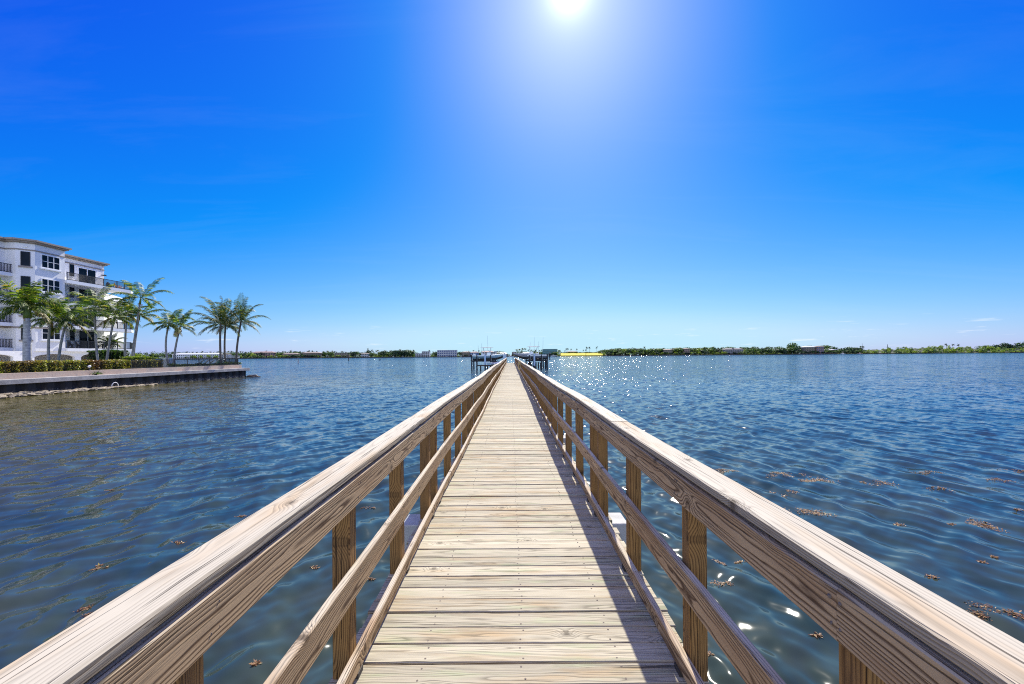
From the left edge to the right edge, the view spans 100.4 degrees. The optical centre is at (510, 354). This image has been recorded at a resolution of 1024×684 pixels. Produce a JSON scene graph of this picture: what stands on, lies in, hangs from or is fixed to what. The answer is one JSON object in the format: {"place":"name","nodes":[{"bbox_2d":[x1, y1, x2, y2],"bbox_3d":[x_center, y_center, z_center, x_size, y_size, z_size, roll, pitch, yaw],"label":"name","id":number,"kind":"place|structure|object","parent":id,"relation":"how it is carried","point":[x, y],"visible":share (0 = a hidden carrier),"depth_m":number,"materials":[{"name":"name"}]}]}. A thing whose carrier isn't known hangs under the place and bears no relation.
{"place":"outdoors","nodes":[
{"label":"outdoors","id":0,"kind":"place"},
{"bbox_2d":[283,353,299,357],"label":"house","id":1,"kind":"structure","parent":0,"point":[289,354],"depth_m":709.00,"materials":[{"name":"beige paint"}]},
{"bbox_2d":[303,352,321,356],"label":"house","id":2,"kind":"structure","parent":0,"point":[312,353],"depth_m":709.00,"materials":[{"name":"beige paint"}]},
{"bbox_2d":[334,353,349,356],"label":"house","id":3,"kind":"structure","parent":0,"point":[342,354],"depth_m":711.00,"materials":[{"name":"beige paint"}]},
{"bbox_2d":[361,353,369,356],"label":"house","id":4,"kind":"structure","parent":0,"point":[364,354],"depth_m":708.94,"materials":[{"name":"white paint"}]},
{"bbox_2d":[422,351,429,356],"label":"house","id":5,"kind":"structure","parent":0,"point":[425,353],"depth_m":709.00,"materials":[{"name":"white paint"}]},
{"bbox_2d":[437,350,456,355],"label":"house","id":6,"kind":"structure","parent":0,"point":[446,352],"depth_m":708.00,"materials":[{"name":"white glass"}]},
{"bbox_2d":[462,351,469,355],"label":"house","id":7,"kind":"structure","parent":0,"point":[465,353],"depth_m":708.00,"materials":[{"name":"beige paint"}]},
{"bbox_2d":[481,351,493,354],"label":"house","id":8,"kind":"structure","parent":0,"point":[491,352],"depth_m":708.00,"materials":[{"name":"white paint"}]},
{"bbox_2d":[0,353,1023,683],"bbox_3d":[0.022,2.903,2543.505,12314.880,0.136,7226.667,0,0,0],"label":"water","id":9,"kind":"structure","parent":0,"point":[196,463],"depth_m":10.95,"materials":[{"name":"blue liquid"}]},
{"bbox_2d":[0,383,157,398],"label":"riprap","id":10,"kind":"object","parent":9,"relation":"in","point":[21,394],"visible":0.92,"depth_m":35.44,"materials":[{"name":"grey stone"}]},
{"bbox_2d":[77,604,92,611],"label":"seaweed","id":11,"kind":"object","parent":9,"relation":"on","point":[86,608],"visible":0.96,"depth_m":4.94,"materials":[{"name":"brown plant"}]},
{"bbox_2d":[249,660,260,665],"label":"seaweed","id":12,"kind":"object","parent":9,"relation":"on","point":[255,662],"visible":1,"depth_m":4.00,"materials":[{"name":"brown plant"}]},
{"bbox_2d":[471,354,495,369],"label":"lift","id":13,"kind":"object","parent":9,"relation":"in","point":[477,365],"visible":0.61,"depth_m":83.68,"materials":[{"name":"metal"}]},
{"bbox_2d":[470,337,506,360],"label":"lifted boat","id":14,"kind":"object","parent":13,"relation":"on","point":[497,356],"visible":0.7,"depth_m":85.63,"materials":[{"name":"white plastic"}]},
{"bbox_2d":[0,358,1023,683],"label":"wooden pier","id":15,"kind":"structure","parent":9,"relation":"in","point":[514,550],"depth_m":2.18,"materials":[{"name":"brown wood"}]},
{"bbox_2d":[525,353,547,369],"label":"lift","id":16,"kind":"object","parent":9,"relation":"in","point":[534,359],"visible":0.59,"depth_m":83.70,"materials":[{"name":"metal"}]},
{"bbox_2d":[513,341,550,359],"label":"lifted boat","id":17,"kind":"object","parent":16,"relation":"on","point":[522,355],"visible":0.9,"depth_m":85.59,"materials":[{"name":"white plastic"}]},
{"bbox_2d":[710,580,731,585],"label":"seaweed","id":18,"kind":"object","parent":9,"relation":"on","point":[719,583],"visible":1,"depth_m":5.38,"materials":[{"name":"plant"}]},
{"bbox_2d":[770,471,805,477],"bbox_3d":[6.574,2.845,10.118,1.178,0.122,0.541,0,0,0],"label":"seaweed","id":19,"kind":"object","parent":9,"relation":"on","point":[785,474],"visible":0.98,"depth_m":10.13,"materials":[{"name":"brown plant"}]},
{"bbox_2d":[784,507,835,516],"bbox_3d":[5.361,2.862,7.742,0.921,0.108,0.600,0,0,0],"label":"seaweed","id":20,"kind":"object","parent":9,"relation":"on","point":[814,512],"visible":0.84,"depth_m":7.77,"materials":[{"name":"brown plant"}]},
{"bbox_2d":[808,632,823,637],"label":"seaweed","id":21,"kind":"object","parent":9,"relation":"in","point":[818,635],"visible":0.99,"depth_m":4.39,"materials":[{"name":"brown plant"}]},
{"bbox_2d":[798,477,838,481],"bbox_3d":[7.005,2.847,9.725,0.985,0.130,0.509,0,0,0],"label":"seaweed","id":22,"kind":"object","parent":9,"relation":"on","point":[811,480],"visible":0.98,"depth_m":9.65,"materials":[{"name":"brown plant"}]},
{"bbox_2d":[859,480,898,485],"bbox_3d":[8.176,2.844,9.447,0.720,0.098,0.442,0,0,0],"label":"seaweed","id":23,"kind":"object","parent":9,"relation":"on","point":[884,482],"visible":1,"depth_m":9.39,"materials":[{"name":"brown plant"}]},
{"bbox_2d":[925,574,939,578],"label":"seaweed","id":24,"kind":"object","parent":9,"relation":"on","point":[932,577],"visible":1,"depth_m":5.49,"materials":[{"name":"brown plant"}]},
{"bbox_2d":[965,517,1008,532],"bbox_3d":[7.857,2.844,7.131,0.538,0.104,0.582,0,0,0],"label":"seaweed","id":25,"kind":"object","parent":9,"relation":"on","point":[988,526],"visible":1,"depth_m":7.10,"materials":[{"name":"brown plant"}]},
{"bbox_2d":[966,601,1023,620],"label":"seaweed","id":26,"kind":"object","parent":9,"relation":"on","point":[982,614],"visible":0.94,"depth_m":4.71,"materials":[{"name":"brown plant"}]},
{"bbox_2d":[986,478,1015,481],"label":"seaweed","id":27,"kind":"object","parent":9,"relation":"on","point":[1000,480],"visible":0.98,"depth_m":9.50,"materials":[{"name":"plant"}]},
{"bbox_2d":[0,0,1023,357],"label":"sky","id":28,"kind":"structure","parent":0,"point":[419,176],"materials":[{"name":"blue"}]},
{"bbox_2d":[542,349,556,355],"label":"house","id":29,"kind":"structure","parent":0,"point":[546,351],"depth_m":712.00,"materials":[{"name":"teal glass"}]},
{"bbox_2d":[161,352,1010,358],"bbox_3d":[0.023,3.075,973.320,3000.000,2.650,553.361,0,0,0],"label":"land","id":30,"kind":"structure","parent":0,"point":[856,353],"depth_m":699.53,"materials":[{"name":"green plant"}]},
{"bbox_2d":[171,353,218,357],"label":"house","id":31,"kind":"structure","parent":30,"relation":"on","point":[183,355],"depth_m":710.00,"materials":[{"name":"white paint"}]},
{"bbox_2d":[252,351,276,357],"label":"house","id":32,"kind":"structure","parent":30,"relation":"on","point":[267,353],"depth_m":735.00,"materials":[{"name":"beige paint"}]},
{"bbox_2d":[348,351,360,356],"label":"broadleaf tree","id":33,"kind":"object","parent":30,"relation":"on","point":[353,353],"visible":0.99,"depth_m":709.82,"materials":[{"name":"green plant"}]},
{"bbox_2d":[136,350,865,357],"bbox_3d":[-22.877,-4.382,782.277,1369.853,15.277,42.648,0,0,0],"label":"woodland","id":34,"kind":"object","parent":30,"relation":"on","point":[533,351],"visible":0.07,"depth_m":777.10,"materials":[{"name":"green plant"}]},
{"bbox_2d":[154,352,859,358],"bbox_3d":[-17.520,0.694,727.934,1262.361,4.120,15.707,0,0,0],"label":"undergrowth","id":35,"kind":"object","parent":30,"relation":"on","point":[514,355],"visible":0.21,"depth_m":725.95,"materials":[{"name":"green plant"}]},
{"bbox_2d":[559,353,602,355],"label":"yellow bank","id":36,"kind":"structure","parent":30,"relation":"on","point":[564,354],"depth_m":709.79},
{"bbox_2d":[562,352,600,352],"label":"dark hedge","id":37,"kind":"object","parent":36,"relation":"on","point":[581,352],"visible":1,"depth_m":718.18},
{"bbox_2d":[175,352,1023,358],"bbox_3d":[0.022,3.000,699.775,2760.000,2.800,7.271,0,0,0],"label":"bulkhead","id":38,"kind":"object","parent":30,"relation":"on","point":[515,356],"visible":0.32,"depth_m":700.27,"materials":[{"name":"grey concrete"}]},
{"bbox_2d":[662,349,671,354],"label":"house","id":39,"kind":"structure","parent":30,"relation":"on","point":[668,350],"depth_m":709.00,"materials":[{"name":"beige paint"}]},
{"bbox_2d":[682,348,688,354],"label":"house","id":40,"kind":"structure","parent":30,"relation":"on","point":[685,350],"depth_m":709.00,"materials":[{"name":"grey paint"}]},
{"bbox_2d":[722,348,742,353],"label":"house","id":41,"kind":"structure","parent":30,"relation":"on","point":[731,350],"depth_m":710.00,"materials":[{"name":"grey paint"}]},
{"bbox_2d":[786,343,799,347],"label":"broadleaf tree","id":42,"kind":"object","parent":30,"relation":"on","point":[793,345],"visible":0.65,"depth_m":732.21,"materials":[{"name":"green plant"}]},
{"bbox_2d":[789,347,802,353],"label":"broadleaf tree","id":43,"kind":"object","parent":30,"relation":"on","point":[797,349],"visible":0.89,"depth_m":713.69,"materials":[{"name":"green plant"}]},
{"bbox_2d":[864,345,1023,352],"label":"mangroves","id":44,"kind":"object","parent":30,"relation":"on","point":[986,348],"visible":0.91,"depth_m":716.62,"materials":[{"name":"green plant"}]},
{"bbox_2d":[991,344,1008,348],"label":"broadleaf tree","id":45,"kind":"object","parent":30,"relation":"on","point":[1003,347],"visible":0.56,"depth_m":746.20,"materials":[{"name":"green plant"}]},
{"bbox_2d":[996,343,1015,348],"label":"broadleaf tree","id":46,"kind":"object","parent":30,"relation":"on","point":[1006,344],"visible":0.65,"depth_m":741.10,"materials":[{"name":"green plant"}]},
{"bbox_2d":[1014,342,1023,347],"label":"broadleaf tree","id":47,"kind":"object","parent":30,"relation":"on","point":[1021,345],"visible":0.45,"depth_m":748.33,"materials":[{"name":"green plant"}]},
{"bbox_2d":[801,346,814,353],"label":"house","id":48,"kind":"structure","parent":0,"point":[807,348],"depth_m":709.00,"materials":[{"name":"beige paint"}]},
{"bbox_2d":[814,346,824,353],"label":"house","id":49,"kind":"structure","parent":0,"point":[819,348],"depth_m":707.00,"materials":[{"name":"grey paint"}]},
{"bbox_2d":[865,347,1020,352],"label":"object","id":50,"kind":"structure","parent":0,"point":[879,351],"depth_m":722.45,"materials":[{"name":"green plant"}]},
{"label":"ground","id":51,"kind":"structure","parent":0,"visible":0},
{"bbox_2d":[0,278,63,360],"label":"royal palm","id":52,"kind":"object","parent":51,"relation":"on","point":[28,300],"visible":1,"depth_m":37.89,"materials":[{"name":"green plant"}]},
{"bbox_2d":[1,297,87,359],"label":"palm tree","id":53,"kind":"object","parent":51,"relation":"on","point":[50,327],"visible":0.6,"depth_m":41.98,"materials":[{"name":"green plant"}]},
{"bbox_2d":[0,359,130,373],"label":"clipped hedge","id":54,"kind":"object","parent":51,"relation":"on","point":[26,366],"visible":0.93,"depth_m":37.93,"materials":[{"name":"green plant"}]},
{"bbox_2d":[0,236,133,361],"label":"apartment building","id":55,"kind":"structure","parent":51,"relation":"on","point":[49,266],"depth_m":56.10,"materials":[{"name":"white paint"}]},
{"bbox_2d":[18,251,32,267],"bbox_3d":[-60.624,-11.945,53.301,1.180,1.980,0.157,0,0,-43],"label":"window","id":56,"kind":"structure","parent":55,"relation":"in","point":[24,256],"depth_m":53.29,"materials":[{"name":"black glass"}]},
{"bbox_2d":[19,325,32,340],"bbox_3d":[-60.555,-2.706,53.301,1.180,1.980,0.157,0,0,-43],"label":"window","id":57,"kind":"structure","parent":55,"relation":"in","point":[21,325],"depth_m":53.07,"materials":[{"name":"brown metal"}]},
{"bbox_2d":[21,276,30,288],"bbox_3d":[-60.636,-8.965,53.338,0.820,1.780,0.057,0,0,-43],"label":"window","id":58,"kind":"structure","parent":55,"relation":"in","point":[24,279],"depth_m":53.34,"materials":[{"name":"black glass"}]},
{"bbox_2d":[40,326,60,341],"bbox_3d":[-59.941,-2.745,55.725,0.157,1.910,2.590,0,0,0],"label":"window","id":59,"kind":"structure","parent":55,"relation":"in","point":[44,332],"depth_m":55.28,"materials":[{"name":"white paint"}]},
{"bbox_2d":[40,254,61,271],"bbox_3d":[-60.010,-11.985,55.725,0.157,1.910,2.590,0,0,0],"label":"window","id":60,"kind":"structure","parent":55,"relation":"in","point":[51,263],"depth_m":55.70,"materials":[{"name":"black glass"}]},
{"bbox_2d":[41,278,61,294],"bbox_3d":[-59.987,-8.905,55.725,0.157,1.910,2.590,0,0,0],"label":"window","id":61,"kind":"structure","parent":55,"relation":"in","point":[49,284],"depth_m":55.66,"materials":[{"name":"black glass"}]},
{"bbox_2d":[69,264,73,275],"bbox_3d":[-63.062,-12.177,61.325,0.057,1.680,0.630,0,0,0],"label":"window","id":62,"kind":"structure","parent":55,"relation":"in","point":[71,267],"depth_m":61.28,"materials":[{"name":"black glass"}]},
{"bbox_2d":[70,330,74,339],"bbox_3d":[-62.992,-2.937,61.325,0.057,1.680,0.630,0,0,0],"label":"window","id":63,"kind":"structure","parent":55,"relation":"in","point":[72,334],"depth_m":61.35,"materials":[{"name":"black glass"}]},
{"bbox_2d":[78,331,94,348],"bbox_3d":[-62.987,-2.262,63.550,0.057,2.730,2.780,0,0,0],"label":"balcony door","id":64,"kind":"structure","parent":55,"relation":"in","point":[82,336],"depth_m":63.09,"materials":[{"name":"white paint"}]},
{"bbox_2d":[78,311,96,326],"bbox_3d":[-63.010,-5.342,63.550,0.057,2.730,2.780,0,0,0],"label":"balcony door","id":65,"kind":"structure","parent":55,"relation":"in","point":[80,311],"depth_m":63.24,"materials":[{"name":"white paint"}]},
{"bbox_2d":[78,288,96,301],"bbox_3d":[-63.033,-8.422,63.550,0.057,2.730,2.780,0,0,0],"label":"balcony door","id":66,"kind":"structure","parent":55,"relation":"in","point":[82,291],"depth_m":63.20,"materials":[{"name":"white paint"}]},
{"bbox_2d":[78,267,96,283],"bbox_3d":[-63.057,-11.502,63.550,0.057,2.730,2.780,0,0,0],"label":"balcony door","id":67,"kind":"structure","parent":55,"relation":"in","point":[84,271],"depth_m":63.46,"materials":[{"name":"white paint"}]},
{"bbox_2d":[94,333,127,348],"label":"potted palm","id":68,"kind":"object","parent":55,"relation":"on","point":[113,339],"visible":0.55,"depth_m":64.77,"materials":[{"name":"plant"}]},
{"bbox_2d":[31,297,114,359],"bbox_3d":[-44.893,-2.064,42.757,6.700,7.401,6.106,0,0,0],"label":"palm tree","id":69,"kind":"object","parent":51,"relation":"on","point":[67,315],"visible":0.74,"depth_m":42.93,"materials":[{"name":"green plant"}]},
{"bbox_2d":[64,283,126,360],"bbox_3d":[-46.379,-3.158,47.583,5.552,9.619,5.795,0,0,-44],"label":"palm tree","id":70,"kind":"object","parent":51,"relation":"on","point":[94,306],"visible":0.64,"depth_m":47.61,"materials":[{"name":"green plant"}]},
{"bbox_2d":[86,349,129,361],"bbox_3d":[-49.409,0.482,52.500,2.343,2.445,3.706,0,0,0],"label":"dark bush","id":71,"kind":"object","parent":51,"relation":"on","point":[115,354],"visible":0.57,"depth_m":51.82,"materials":[{"name":"green plant"}]},
{"bbox_2d":[83,294,149,359],"bbox_3d":[-45.106,-2.640,48.675,5.906,8.562,5.555,0,0,0],"label":"palm tree","id":72,"kind":"object","parent":51,"relation":"on","point":[119,316],"visible":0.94,"depth_m":48.37,"materials":[{"name":"green plant"}]},
{"bbox_2d":[0,365,249,396],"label":"seawall","id":73,"kind":"object","parent":51,"relation":"on","point":[36,381],"visible":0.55,"depth_m":41.16,"materials":[{"name":"grey concrete"}]},
{"bbox_2d":[131,358,237,368],"bbox_3d":[-40.155,0.979,55.669,4.734,0.995,22.364,0,0,-16],"label":"iron fence","id":74,"kind":"object","parent":73,"relation":"on","point":[153,363],"visible":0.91,"depth_m":52.39,"materials":[{"name":"black metal"}]},
{"bbox_2d":[105,293,156,356],"bbox_3d":[-47.643,-3.114,53.167,5.058,9.510,5.379,0,0,0],"label":"palm tree","id":75,"kind":"object","parent":51,"relation":"on","point":[125,309],"visible":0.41,"depth_m":52.97,"materials":[{"name":"green plant"}]},
{"bbox_2d":[121,356,153,359],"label":"hedge","id":76,"kind":"object","parent":51,"relation":"on","point":[137,357],"visible":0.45,"depth_m":49.77,"materials":[{"name":"green plant"}]},
{"bbox_2d":[107,277,172,355],"bbox_3d":[-43.935,-3.787,50.167,5.849,10.842,5.640,0,0,-21],"label":"palm tree","id":77,"kind":"object","parent":51,"relation":"on","point":[142,292],"visible":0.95,"depth_m":50.44,"materials":[{"name":"green plant"}]},
{"bbox_2d":[116,301,170,355],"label":"palm tree","id":78,"kind":"object","parent":51,"relation":"on","point":[148,318],"visible":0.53,"depth_m":53.60,"materials":[{"name":"green plant"}]},
{"bbox_2d":[130,359,163,368],"bbox_3d":[-40.540,1.032,47.374,1.436,1.179,3.820,0,0,0],"label":"clipped hedge","id":79,"kind":"object","parent":51,"relation":"on","point":[136,364],"visible":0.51,"depth_m":46.40,"materials":[{"name":"green plant"}]},
{"bbox_2d":[162,358,172,367],"bbox_3d":[-43.594,0.997,54.355,0.900,1.220,0.850,0,0,0],"label":"utility cabinet","id":80,"kind":"object","parent":51,"relation":"on","point":[165,364],"visible":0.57,"depth_m":53.98,"materials":[{"name":"grey metal"}]},
{"bbox_2d":[140,309,195,363],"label":"palm tree","id":81,"kind":"object","parent":51,"relation":"on","point":[165,324],"visible":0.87,"depth_m":52.41,"materials":[{"name":"green plant"}]},
{"bbox_2d":[152,309,210,363],"bbox_3d":[-41.394,-2.053,53.257,5.012,7.310,5.314,0,0,0],"label":"palm tree","id":82,"kind":"object","parent":51,"relation":"on","point":[177,321],"visible":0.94,"depth_m":53.04,"materials":[{"name":"green plant"}]},
{"bbox_2d":[166,361,241,365],"bbox_3d":[-39.829,1.166,56.332,0.785,0.585,13.562,0,0,0],"label":"ground cover","id":83,"kind":"object","parent":51,"relation":"on","point":[170,364],"visible":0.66,"depth_m":54.69,"materials":[{"name":"green plant"}]},
{"bbox_2d":[185,296,250,365],"bbox_3d":[-41.662,-3.367,60.085,7.034,9.947,7.504,0,0,0],"label":"palm tree","id":84,"kind":"object","parent":51,"relation":"on","point":[223,317],"visible":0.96,"depth_m":59.92,"materials":[{"name":"green plant"}]},
{"bbox_2d":[203,302,252,361],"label":"palm tree","id":85,"kind":"object","parent":51,"relation":"on","point":[227,321],"visible":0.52,"depth_m":61.92,"materials":[{"name":"green plant"}]},
{"bbox_2d":[213,293,269,358],"bbox_3d":[-40.138,-3.845,62.811,7.253,10.852,6.996,0,0,37],"label":"palm tree","id":86,"kind":"object","parent":51,"relation":"on","point":[241,315],"visible":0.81,"depth_m":62.84,"materials":[{"name":"green plant"}]}
]}

